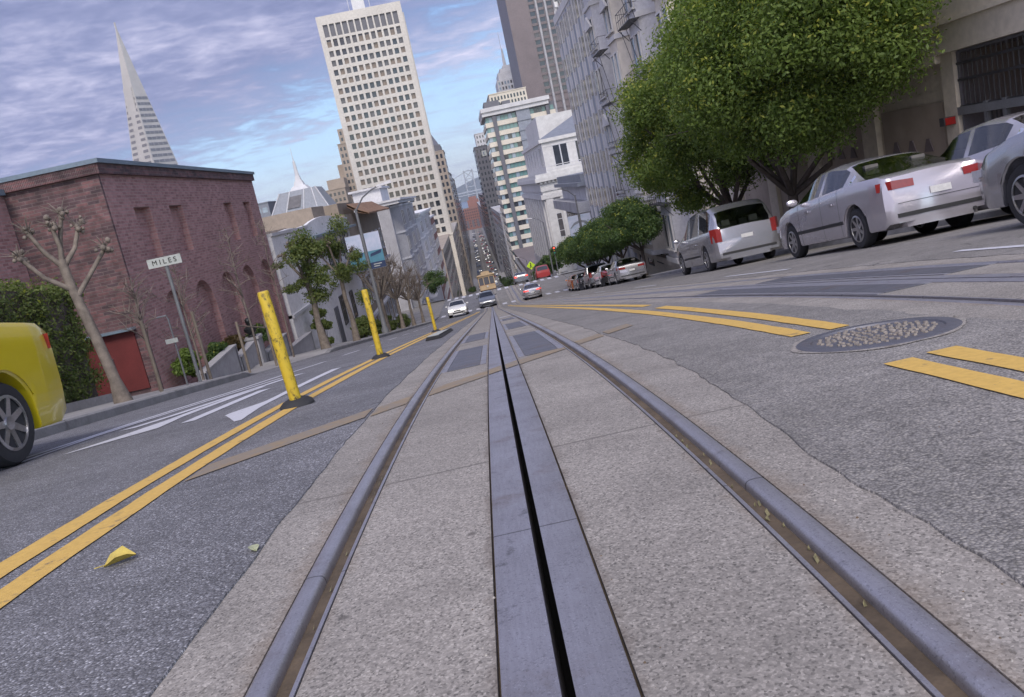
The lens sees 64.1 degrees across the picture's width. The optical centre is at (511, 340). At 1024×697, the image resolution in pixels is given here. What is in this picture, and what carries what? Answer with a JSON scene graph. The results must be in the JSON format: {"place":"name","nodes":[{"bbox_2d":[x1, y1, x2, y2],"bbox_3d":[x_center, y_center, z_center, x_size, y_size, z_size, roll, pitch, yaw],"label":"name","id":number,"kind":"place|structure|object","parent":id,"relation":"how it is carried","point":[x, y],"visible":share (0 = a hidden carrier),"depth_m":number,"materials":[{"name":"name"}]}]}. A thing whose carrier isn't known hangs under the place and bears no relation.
{"place":"outdoors","nodes":[
{"label":"outdoors","id":0,"kind":"place"},
{"bbox_2d":[62,317,435,428],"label":"sidewalk","id":1,"kind":"structure","parent":0,"point":[271,364],"depth_m":21.28,"materials":[{"name":"concrete"}]},
{"bbox_2d":[0,198,133,403],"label":"plane tree","id":2,"kind":"object","parent":1,"relation":"on","point":[120,392],"visible":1,"depth_m":13.16,"materials":[{"name":"grey plant"}]},
{"bbox_2d":[65,393,112,413],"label":"garden wall","id":3,"kind":"structure","parent":1,"relation":"on","point":[88,403],"depth_m":15.01,"materials":[{"name":"concrete"}]},
{"bbox_2d":[103,271,159,390],"bbox_3d":[-7.222,-0.145,15.942,0.987,2.418,1.181,-18,12,-27],"label":"sapling","id":4,"kind":"object","parent":1,"relation":"on","point":[137,314],"visible":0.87,"depth_m":15.91,"materials":[{"name":"brown plant"}]},
{"bbox_2d":[139,321,163,391],"bbox_3d":[-6.663,0.362,15.173,0.065,1.500,0.066,-12,11,-1],"label":"tree stake","id":5,"kind":"object","parent":1,"relation":"on","point":[147,343],"visible":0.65,"depth_m":15.14,"materials":[{"name":"brown wood"}]},
{"bbox_2d":[156,315,187,384],"bbox_3d":[-6.556,0.254,15.913,0.280,1.538,0.051,-12,11,-1],"label":"post sign","id":6,"kind":"object","parent":1,"relation":"on","point":[174,340],"visible":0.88,"depth_m":15.85,"materials":[{"name":"metal"}]},
{"bbox_2d":[146,253,201,381],"bbox_3d":[-6.519,-0.348,16.214,0.660,2.680,0.088,-12,11,-1],"label":"street sign","id":7,"kind":"object","parent":1,"relation":"on","point":[165,261],"visible":0.99,"depth_m":16.04,"materials":[{"name":"grey metal"}]},
{"bbox_2d":[155,252,208,379],"bbox_3d":[-7.569,-0.494,18.771,1.283,2.966,1.055,-16,11,-19],"label":"sapling","id":8,"kind":"object","parent":1,"relation":"on","point":[182,303],"visible":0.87,"depth_m":18.79,"materials":[{"name":"brown plant"}]},
{"bbox_2d":[169,347,202,377],"bbox_3d":[-9.038,0.648,22.713,0.808,0.895,1.591,-12,11,-1],"label":"shrub","id":9,"kind":"object","parent":1,"relation":"on","point":[187,361],"visible":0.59,"depth_m":22.48,"materials":[{"name":"green plant"}]},
{"bbox_2d":[190,311,212,378],"bbox_3d":[-6.425,0.171,16.984,0.065,1.600,0.066,-12,11,-1],"label":"tree stake","id":10,"kind":"object","parent":1,"relation":"on","point":[201,344],"visible":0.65,"depth_m":16.95,"materials":[{"name":"grey wood"}]},
{"bbox_2d":[198,344,242,381],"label":"planter wall","id":11,"kind":"structure","parent":1,"relation":"on","point":[225,362],"depth_m":24.42,"materials":[{"name":"grey concrete"}]},
{"bbox_2d":[206,340,228,361],"bbox_3d":[-9.096,0.378,25.102,0.788,0.729,1.371,-12,11,-1],"label":"shrub","id":12,"kind":"object","parent":11,"relation":"in","point":[214,349],"visible":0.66,"depth_m":24.69,"materials":[{"name":"green plant"}]},
{"bbox_2d":[213,223,262,365],"bbox_3d":[-6.971,-1.160,21.056,1.235,3.792,1.127,-12,11,-1],"label":"sapling","id":13,"kind":"object","parent":1,"relation":"on","point":[249,319],"visible":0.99,"depth_m":21.01,"materials":[{"name":"brown plant"}]},
{"bbox_2d":[238,333,268,370],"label":"planter wall","id":14,"kind":"structure","parent":1,"relation":"on","point":[251,353],"depth_m":27.01,"materials":[{"name":"grey concrete"}]},
{"bbox_2d":[253,218,294,356],"bbox_3d":[-7.330,-1.626,25.387,0.998,4.437,1.220,-15,11,-15],"label":"sapling","id":15,"kind":"object","parent":1,"relation":"on","point":[275,288],"visible":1,"depth_m":25.26,"materials":[{"name":"brown plant"}]},
{"bbox_2d":[270,226,332,349],"bbox_3d":[-7.345,-1.759,29.671,1.880,4.768,2.216,-19,13,-31],"label":"plane tree","id":16,"kind":"object","parent":1,"relation":"on","point":[304,249],"visible":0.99,"depth_m":29.40,"materials":[{"name":"green plant"}]},
{"bbox_2d":[290,331,315,354],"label":"planter wall","id":17,"kind":"structure","parent":1,"relation":"on","point":[304,342],"depth_m":34.76,"materials":[{"name":"grey concrete"}]},
{"bbox_2d":[309,307,334,343],"bbox_3d":[-9.106,-0.735,39.749,1.040,2.132,2.091,-9,11,15],"label":"shrub","id":18,"kind":"object","parent":1,"relation":"on","point":[326,324],"visible":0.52,"depth_m":39.48,"materials":[{"name":"green plant"}]},
{"bbox_2d":[316,213,374,340],"bbox_3d":[-7.444,-2.743,36.708,2.743,5.994,2.087,-5,13,34],"label":"plane tree","id":19,"kind":"object","parent":1,"relation":"on","point":[341,271],"visible":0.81,"depth_m":36.29,"materials":[{"name":"green plant"}]},
{"bbox_2d":[350,315,370,337],"bbox_3d":[-8.592,-0.739,47.304,1.278,1.480,2.483,-12,11,-1],"label":"shrub","id":20,"kind":"object","parent":1,"relation":"on","point":[363,324],"visible":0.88,"depth_m":46.76,"materials":[{"name":"green plant"}]},
{"bbox_2d":[342,244,401,331],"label":"plane tree","id":21,"kind":"object","parent":1,"relation":"on","point":[382,289],"visible":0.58,"depth_m":48.71,"materials":[{"name":"brown plant"}]},
{"bbox_2d":[354,180,391,333],"bbox_3d":[-6.723,-4.409,43.994,2.521,7.980,0.398,-10,11,11],"label":"street lamp","id":22,"kind":"object","parent":1,"relation":"on","point":[385,329],"visible":0.93,"depth_m":44.23,"materials":[{"name":"grey metal"}]},
{"bbox_2d":[344,234,367,273],"bbox_3d":[-8.365,-4.659,44.042,0.880,1.981,0.036,-12,11,-1],"label":"banner","id":23,"kind":"object","parent":22,"relation":"attached to","point":[355,241],"visible":0.47,"depth_m":43.93,"materials":[{"name":"white fabric"}]},
{"bbox_2d":[363,230,385,269],"bbox_3d":[-7.379,-4.875,44.057,0.860,1.981,0.036,-12,11,-1],"label":"banner","id":24,"kind":"object","parent":22,"relation":"attached to","point":[374,249],"visible":1,"depth_m":44.04,"materials":[{"name":"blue fabric"}]},
{"bbox_2d":[360,255,417,328],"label":"plane tree","id":25,"kind":"object","parent":1,"relation":"on","point":[396,294],"visible":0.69,"depth_m":56.74,"materials":[{"name":"brown plant"}]},
{"bbox_2d":[387,263,426,325],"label":"plane tree","id":26,"kind":"object","parent":1,"relation":"on","point":[408,291],"visible":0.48,"depth_m":65.00,"materials":[{"name":"brown plant"}]},
{"bbox_2d":[397,266,437,322],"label":"plane tree","id":27,"kind":"object","parent":1,"relation":"on","point":[417,297],"visible":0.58,"depth_m":74.14,"materials":[{"name":"brown plant"}]},
{"bbox_2d":[0,0,508,202],"label":"sky","id":28,"kind":"structure","parent":0,"point":[240,85],"materials":[{"name":"blue"}]},
{"bbox_2d":[456,177,481,202],"bbox_3d":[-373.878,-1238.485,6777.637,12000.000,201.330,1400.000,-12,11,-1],"label":"hills","id":29,"kind":"structure","parent":0,"point":[460,189],"depth_m":6434.95,"materials":[{"name":"grey"}]},
{"bbox_2d":[469,230,478,293],"bbox_3d":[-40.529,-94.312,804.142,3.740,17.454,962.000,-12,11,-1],"label":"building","id":30,"kind":"structure","parent":0,"point":[474,271],"depth_m":674.29,"materials":[{"name":"concrete"}]},
{"bbox_2d":[401,227,583,321],"bbox_3d":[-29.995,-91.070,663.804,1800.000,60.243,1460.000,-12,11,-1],"label":"ground","id":31,"kind":"structure","parent":0,"point":[436,307],"depth_m":94.35,"materials":[{"name":"concrete"}]},
{"bbox_2d":[0,189,32,291],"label":"brick wing","id":32,"kind":"structure","parent":31,"relation":"on","point":[9,268],"depth_m":20.37,"materials":[{"name":"red brick"}]},
{"bbox_2d":[0,276,108,403],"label":"hedge","id":33,"kind":"object","parent":31,"relation":"on","point":[50,312],"visible":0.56,"depth_m":15.02,"materials":[{"name":"green plant"}]},
{"bbox_2d":[114,22,177,164],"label":"pyramid tower","id":34,"kind":"structure","parent":31,"relation":"on","point":[149,141],"depth_m":703.77,"materials":[{"name":"concrete"}]},
{"bbox_2d":[0,158,294,395],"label":"brick building","id":35,"kind":"structure","parent":31,"relation":"on","point":[139,213],"depth_m":22.63,"materials":[{"name":"brick"}]},
{"bbox_2d":[83,330,150,395],"bbox_3d":[-10.547,0.668,21.477,1.670,1.570,0.095,-12,11,-1],"label":"door","id":36,"kind":"structure","parent":35,"relation":"in","point":[123,348],"depth_m":21.47,"materials":[{"name":"red paint"}]},
{"bbox_2d":[34,317,438,439],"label":"kerb","id":37,"kind":"structure","parent":31,"relation":"on","point":[78,421],"depth_m":12.70,"materials":[{"name":"concrete"}]},
{"bbox_2d":[258,201,275,217],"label":"slate block","id":38,"kind":"structure","parent":31,"relation":"on","point":[266,208],"depth_m":298.04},
{"bbox_2d":[271,149,336,215],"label":"spire tower","id":39,"kind":"structure","parent":31,"relation":"on","point":[300,194],"depth_m":294.57,"materials":[{"name":"grey stone"}]},
{"bbox_2d":[262,206,367,348],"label":"stucco house","id":40,"kind":"structure","parent":31,"relation":"on","point":[281,226],"depth_m":46.98,"materials":[{"name":"grey paint"}]},
{"bbox_2d":[326,177,352,203],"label":"stepped block","id":41,"kind":"structure","parent":31,"relation":"on","point":[338,190],"depth_m":430.29,"materials":[{"name":"beige stone"}]},
{"bbox_2d":[337,129,356,202],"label":"stepped tower","id":42,"kind":"structure","parent":31,"relation":"on","point":[345,170],"depth_m":441.38,"materials":[{"name":"beige concrete"}]},
{"bbox_2d":[323,201,400,330],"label":"tiled house","id":43,"kind":"structure","parent":31,"relation":"on","point":[368,216],"depth_m":67.42,"materials":[{"name":"beige paint"}]},
{"bbox_2d":[348,186,428,311],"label":"bay window house","id":44,"kind":"structure","parent":31,"relation":"on","point":[399,228],"depth_m":100.48,"materials":[{"name":"grey paint"}]},
{"bbox_2d":[315,0,463,279],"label":"grid tower","id":45,"kind":"structure","parent":31,"relation":"on","point":[371,67],"depth_m":332.05,"materials":[{"name":"concrete"}]},
{"bbox_2d":[414,207,443,301],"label":"bay window house","id":46,"kind":"structure","parent":31,"relation":"on","point":[423,221],"depth_m":144.61,"materials":[{"name":"grey paint"}]},
{"bbox_2d":[422,268,447,294],"bbox_3d":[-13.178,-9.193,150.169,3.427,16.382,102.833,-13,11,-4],"label":"street tree","id":47,"kind":"object","parent":31,"relation":"on","point":[432,286],"visible":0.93,"depth_m":100.17,"materials":[{"name":"green plant"}]},
{"bbox_2d":[429,214,451,298],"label":"brick apartment house","id":48,"kind":"structure","parent":31,"relation":"on","point":[446,290],"depth_m":190.53,"materials":[{"name":"grey stone"}]},
{"bbox_2d":[438,234,462,297],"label":"office block","id":49,"kind":"structure","parent":31,"relation":"on","point":[450,265],"depth_m":253.86,"materials":[{"name":"grey concrete"}]},
{"bbox_2d":[431,135,473,286],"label":"slim tower","id":50,"kind":"structure","parent":31,"relation":"on","point":[446,184],"depth_m":472.15,"materials":[{"name":"beige stone"}]},
{"bbox_2d":[439,222,471,295],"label":"office block","id":51,"kind":"structure","parent":31,"relation":"on","point":[457,250],"depth_m":362.87,"materials":[{"name":"beige concrete"}]},
{"bbox_2d":[463,196,481,229],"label":"brick office building","id":52,"kind":"structure","parent":31,"relation":"on","point":[472,217],"depth_m":1293.91,"materials":[{"name":"pink brick"}]},
{"bbox_2d":[478,193,496,261],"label":"office block","id":53,"kind":"structure","parent":31,"relation":"on","point":[485,218],"depth_m":721.03,"materials":[{"name":"grey stone"}]},
{"bbox_2d":[473,145,504,272],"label":"dark office tower","id":54,"kind":"structure","parent":31,"relation":"on","point":[485,175],"depth_m":551.15,"materials":[{"name":"grey glass"}]},
{"bbox_2d":[491,205,513,285],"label":"office block","id":55,"kind":"structure","parent":31,"relation":"on","point":[502,239],"depth_m":387.67,"materials":[{"name":"grey concrete"}]},
{"bbox_2d":[495,36,513,92],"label":"setback spire tower","id":56,"kind":"structure","parent":31,"relation":"on","point":[504,82],"depth_m":578.28,"materials":[{"name":"grey concrete"}]},
{"bbox_2d":[486,87,527,104],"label":"lattice block","id":57,"kind":"structure","parent":31,"relation":"on","point":[516,94],"depth_m":376.37,"materials":[{"name":"white concrete"}]},
{"bbox_2d":[479,95,555,283],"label":"striped tower","id":58,"kind":"structure","parent":31,"relation":"on","point":[505,123],"depth_m":293.49,"materials":[{"name":"beige stone"}]},
{"bbox_2d":[512,246,536,282],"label":"brick shop house","id":59,"kind":"structure","parent":31,"relation":"on","point":[527,253],"depth_m":259.46,"materials":[{"name":"grey brick"}]},
{"bbox_2d":[497,0,570,112],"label":"brown tower","id":60,"kind":"structure","parent":31,"relation":"on","point":[532,46],"depth_m":479.28,"materials":[{"name":"concrete"}]},
{"bbox_2d":[517,110,582,276],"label":"neoclassical building","id":61,"kind":"structure","parent":31,"relation":"on","point":[551,153],"depth_m":142.59,"materials":[{"name":"white stone"}]},
{"bbox_2d":[553,172,600,269],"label":"canopy building","id":62,"kind":"structure","parent":31,"relation":"on","point":[574,184],"depth_m":111.40,"materials":[{"name":"grey stone"}]},
{"bbox_2d":[553,0,637,263],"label":"finned apartment block","id":63,"kind":"structure","parent":31,"relation":"on","point":[581,83],"depth_m":76.65,"materials":[{"name":"grey concrete"}]},
{"bbox_2d":[583,0,733,273],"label":"ornate apartment house","id":64,"kind":"structure","parent":31,"relation":"on","point":[615,29],"depth_m":53.52,"materials":[{"name":"beige stone"}]},
{"bbox_2d":[665,213,676,251],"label":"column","id":65,"kind":"structure","parent":64,"relation":"in","point":[669,221],"depth_m":49.16,"materials":[{"name":"stone"}]},
{"bbox_2d":[594,208,1007,286],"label":"kerb","id":66,"kind":"structure","parent":31,"relation":"on","point":[986,214],"depth_m":21.93,"materials":[{"name":"concrete"}]},
{"bbox_2d":[734,0,1023,247],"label":"parking garage","id":67,"kind":"structure","parent":31,"relation":"on","point":[977,79],"depth_m":20.59,"materials":[{"name":"concrete"}]},
{"bbox_2d":[0,214,1023,696],"bbox_3d":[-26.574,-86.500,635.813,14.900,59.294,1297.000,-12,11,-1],"label":"road","id":68,"kind":"structure","parent":0,"point":[132,626],"depth_m":2.91,"materials":[{"name":"grey asphalt"}]},
{"bbox_2d":[0,323,66,468],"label":"taxi","id":69,"kind":"object","parent":68,"relation":"on","point":[32,398],"visible":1,"depth_m":6.52,"materials":[{"name":"yellow paint"}]},
{"bbox_2d":[94,546,135,568],"bbox_3d":[-1.213,0.664,2.498,0.118,0.038,0.055,-20,13,-36],"label":"fallen leaf","id":70,"kind":"object","parent":68,"relation":"on","point":[120,553],"visible":1,"depth_m":2.51,"materials":[{"name":"yellow plant"}]},
{"bbox_2d":[257,290,314,409],"bbox_3d":[-1.698,0.064,5.997,0.270,0.880,0.257,-14,12,-1],"label":"bollard","id":71,"kind":"object","parent":68,"relation":"on","point":[296,399],"visible":0.98,"depth_m":5.97,"materials":[{"name":"yellow rubber"}]},
{"bbox_2d":[361,289,389,359],"bbox_3d":[-1.935,-0.229,11.355,0.270,0.980,0.257,-12,11,-1],"label":"bollard","id":72,"kind":"object","parent":68,"relation":"on","point":[374,332],"visible":0.97,"depth_m":11.33,"materials":[{"name":"yellow rubber"}]},
{"bbox_2d":[185,324,631,480],"bbox_3d":[-0.236,0.242,5.375,0.222,0.413,4.280,-3,14,39],"label":"faded diagonal stripe","id":73,"kind":"object","parent":68,"relation":"on","point":[267,447],"visible":1,"depth_m":4.55,"materials":[{"name":"brown paint"}]},
{"bbox_2d":[445,299,468,317],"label":"silver car","id":74,"kind":"object","parent":68,"relation":"on","point":[456,307],"visible":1,"depth_m":73.15,"materials":[{"name":"white paint"}]},
{"bbox_2d":[476,271,495,291],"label":"cable car","id":75,"kind":"object","parent":68,"relation":"on","point":[486,280],"visible":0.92,"depth_m":114.76,"materials":[{"name":"beige paint"}]},
{"bbox_2d":[0,305,1023,607],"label":"yellow lane lines","id":76,"kind":"object","parent":68,"relation":"on","point":[50,563],"visible":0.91,"depth_m":3.21,"materials":[{"name":"paint"}]},
{"bbox_2d":[0,245,1023,469],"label":"white lane markings","id":77,"kind":"object","parent":68,"relation":"on","point":[241,414],"visible":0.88,"depth_m":7.82,"materials":[{"name":"paint"}]},
{"bbox_2d":[520,283,541,299],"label":"silver car","id":78,"kind":"object","parent":68,"relation":"on","point":[529,290],"visible":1,"depth_m":78.39,"materials":[{"name":"paint"}]},
{"bbox_2d":[534,265,550,279],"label":"distant car","id":79,"kind":"object","parent":68,"relation":"on","point":[542,271],"visible":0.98,"depth_m":103.29,"materials":[{"name":"red paint"}]},
{"bbox_2d":[151,229,1023,696],"bbox_3d":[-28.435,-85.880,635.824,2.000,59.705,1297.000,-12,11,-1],"label":"track bed","id":80,"kind":"object","parent":68,"relation":"on","point":[713,587],"visible":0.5,"depth_m":1.77,"materials":[{"name":"concrete"}]},
{"bbox_2d":[245,246,487,696],"bbox_3d":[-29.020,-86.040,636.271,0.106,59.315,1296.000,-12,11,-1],"label":"rail","id":81,"kind":"object","parent":80,"relation":"on","point":[271,672],"visible":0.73,"depth_m":2.04,"materials":[{"name":"metal"}]},
{"bbox_2d":[441,345,486,372],"bbox_3d":[-0.402,0.146,7.487,0.350,0.337,2.500,-12,11,-1],"label":"hatch cover","id":82,"kind":"object","parent":80,"relation":"on","point":[466,358],"visible":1,"depth_m":7.09,"materials":[{"name":"metal"}]},
{"bbox_2d":[476,290,496,307],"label":"grey car","id":83,"kind":"object","parent":80,"relation":"on","point":[486,298],"visible":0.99,"depth_m":82.28,"materials":[{"name":"paint"}]},
{"bbox_2d":[509,330,562,356],"bbox_3d":[0.177,0.004,7.799,0.350,0.446,3.300,-12,11,-1],"label":"hatch cover","id":84,"kind":"object","parent":80,"relation":"on","point":[533,342],"visible":1,"depth_m":7.19,"materials":[{"name":"metal"}]},
{"bbox_2d":[475,230,640,696],"bbox_3d":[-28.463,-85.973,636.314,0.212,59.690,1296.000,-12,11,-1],"label":"cable slot","id":85,"kind":"object","parent":80,"relation":"on","point":[530,664],"visible":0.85,"depth_m":1.76,"materials":[{"name":"metal"}]},
{"bbox_2d":[477,237,1023,696],"bbox_3d":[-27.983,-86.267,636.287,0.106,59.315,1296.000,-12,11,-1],"label":"rail","id":86,"kind":"object","parent":80,"relation":"on","point":[959,663],"visible":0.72,"depth_m":1.49,"materials":[{"name":"metal"}]},
{"bbox_2d":[581,263,614,289],"bbox_3d":[6.562,-5.004,62.895,2.261,1.782,5.232,-12,3,-1],"label":"pickup truck","id":87,"kind":"object","parent":68,"relation":"on","point":[588,277],"visible":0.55,"depth_m":62.35,"materials":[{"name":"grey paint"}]},
{"bbox_2d":[605,257,646,284],"bbox_3d":[6.912,-4.297,49.985,2.161,1.472,4.842,-12,3,-1],"label":"parked car","id":88,"kind":"object","parent":68,"relation":"on","point":[625,268],"visible":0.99,"depth_m":47.73,"materials":[{"name":"silver metal"}]},
{"bbox_2d":[673,199,781,274],"bbox_3d":[6.262,-3.081,24.543,2.281,1.782,4.932,-12,3,-1],"label":"minivan","id":89,"kind":"object","parent":68,"relation":"on","point":[736,232],"visible":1,"depth_m":22.50,"materials":[{"name":"silver metal"}]},
{"bbox_2d":[477,229,1023,319],"bbox_3d":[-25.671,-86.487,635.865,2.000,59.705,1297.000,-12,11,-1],"label":"track bed","id":90,"kind":"object","parent":68,"relation":"on","point":[1012,290],"visible":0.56,"depth_m":5.06,"materials":[{"name":"concrete"}]},
{"bbox_2d":[477,230,1023,302],"bbox_3d":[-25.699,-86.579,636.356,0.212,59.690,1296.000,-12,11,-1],"label":"cable slot","id":91,"kind":"object","parent":90,"relation":"on","point":[1011,277],"visible":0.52,"depth_m":5.93,"materials":[{"name":"metal"}]},
{"bbox_2d":[481,247,1023,305],"bbox_3d":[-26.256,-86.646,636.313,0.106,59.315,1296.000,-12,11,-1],"label":"rail","id":92,"kind":"object","parent":90,"relation":"on","point":[1001,301],"visible":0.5,"depth_m":4.88,"materials":[{"name":"metal"}]},
{"bbox_2d":[484,254,1023,300],"bbox_3d":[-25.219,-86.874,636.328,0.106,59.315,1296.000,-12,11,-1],"label":"rail","id":93,"kind":"object","parent":90,"relation":"on","point":[1010,261],"visible":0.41,"depth_m":7.32,"materials":[{"name":"metal"}]},
{"bbox_2d":[694,282,931,295],"bbox_3d":[2.369,-0.443,7.329,0.350,0.596,4.500,-12,11,-1],"label":"hatch cover","id":94,"kind":"object","parent":90,"relation":"on","point":[871,288],"visible":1,"depth_m":6.20,"materials":[{"name":"metal"}]},
{"bbox_2d":[757,263,995,283],"bbox_3d":[2.956,-0.572,7.287,0.350,0.505,3.800,-12,11,-1],"label":"hatch cover","id":95,"kind":"object","parent":90,"relation":"on","point":[934,270],"visible":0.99,"depth_m":6.45,"materials":[{"name":"metal"}]},
{"bbox_2d":[791,314,965,352],"bbox_3d":[1.603,-0.018,3.566,0.766,0.040,0.713,-12,5,-1],"label":"manhole cover","id":96,"kind":"object","parent":68,"relation":"on","point":[884,334],"visible":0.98,"depth_m":3.52,"materials":[{"name":"metal"}]},
{"bbox_2d":[776,152,984,257],"bbox_3d":[6.296,-2.444,14.555,2.161,1.472,4.842,-12,3,-1],"label":"silver car","id":97,"kind":"object","parent":68,"relation":"on","point":[866,203],"visible":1,"depth_m":12.95,"materials":[{"name":"paint"}]},
{"bbox_2d":[913,111,1023,232],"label":"silver car","id":98,"kind":"object","parent":68,"relation":"on","point":[978,143],"visible":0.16,"depth_m":13.09,"materials":[{"name":"paint"}]},
{"bbox_2d":[971,132,1023,223],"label":"silver car","id":99,"kind":"object","parent":68,"relation":"on","point":[998,176],"visible":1,"depth_m":8.59,"materials":[{"name":"paint"}]},
{"bbox_2d":[599,208,997,284],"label":"sidewalk","id":100,"kind":"structure","parent":0,"point":[776,250],"depth_m":34.23,"materials":[{"name":"concrete"}]},
{"bbox_2d":[555,235,594,267],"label":"ficus tree","id":101,"kind":"object","parent":100,"relation":"on","point":[559,254],"visible":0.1,"depth_m":78.39,"materials":[{"name":"green plant"}]},
{"bbox_2d":[561,236,605,264],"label":"ficus tree","id":102,"kind":"object","parent":100,"relation":"on","point":[572,256],"visible":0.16,"depth_m":70.96,"materials":[{"name":"green plant"}]},
{"bbox_2d":[567,222,616,263],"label":"ficus tree","id":103,"kind":"object","parent":100,"relation":"on","point":[580,249],"visible":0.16,"depth_m":64.91,"materials":[{"name":"green plant"}]},
{"bbox_2d":[578,213,636,257],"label":"ficus tree","id":104,"kind":"object","parent":100,"relation":"on","point":[596,246],"visible":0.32,"depth_m":57.68,"materials":[{"name":"green plant"}]},
{"bbox_2d":[593,194,666,275],"bbox_3d":[7.635,-6.453,51.498,4.658,5.386,6.472,-12,11,-1],"label":"ficus tree","id":105,"kind":"object","parent":100,"relation":"on","point":[634,219],"visible":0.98,"depth_m":49.99,"materials":[{"name":"green plant"}]},
{"bbox_2d":[605,44,790,215],"bbox_3d":[7.403,-7.356,31.873,7.541,9.026,8.342,-12,11,-1],"label":"ficus tree","id":106,"kind":"object","parent":100,"relation":"on","point":[663,168],"visible":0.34,"depth_m":30.96,"materials":[{"name":"green plant"}]},
{"bbox_2d":[639,0,951,209],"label":"ficus tree","id":107,"kind":"object","parent":100,"relation":"on","point":[735,74],"visible":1,"depth_m":20.43,"materials":[{"name":"green plant"}]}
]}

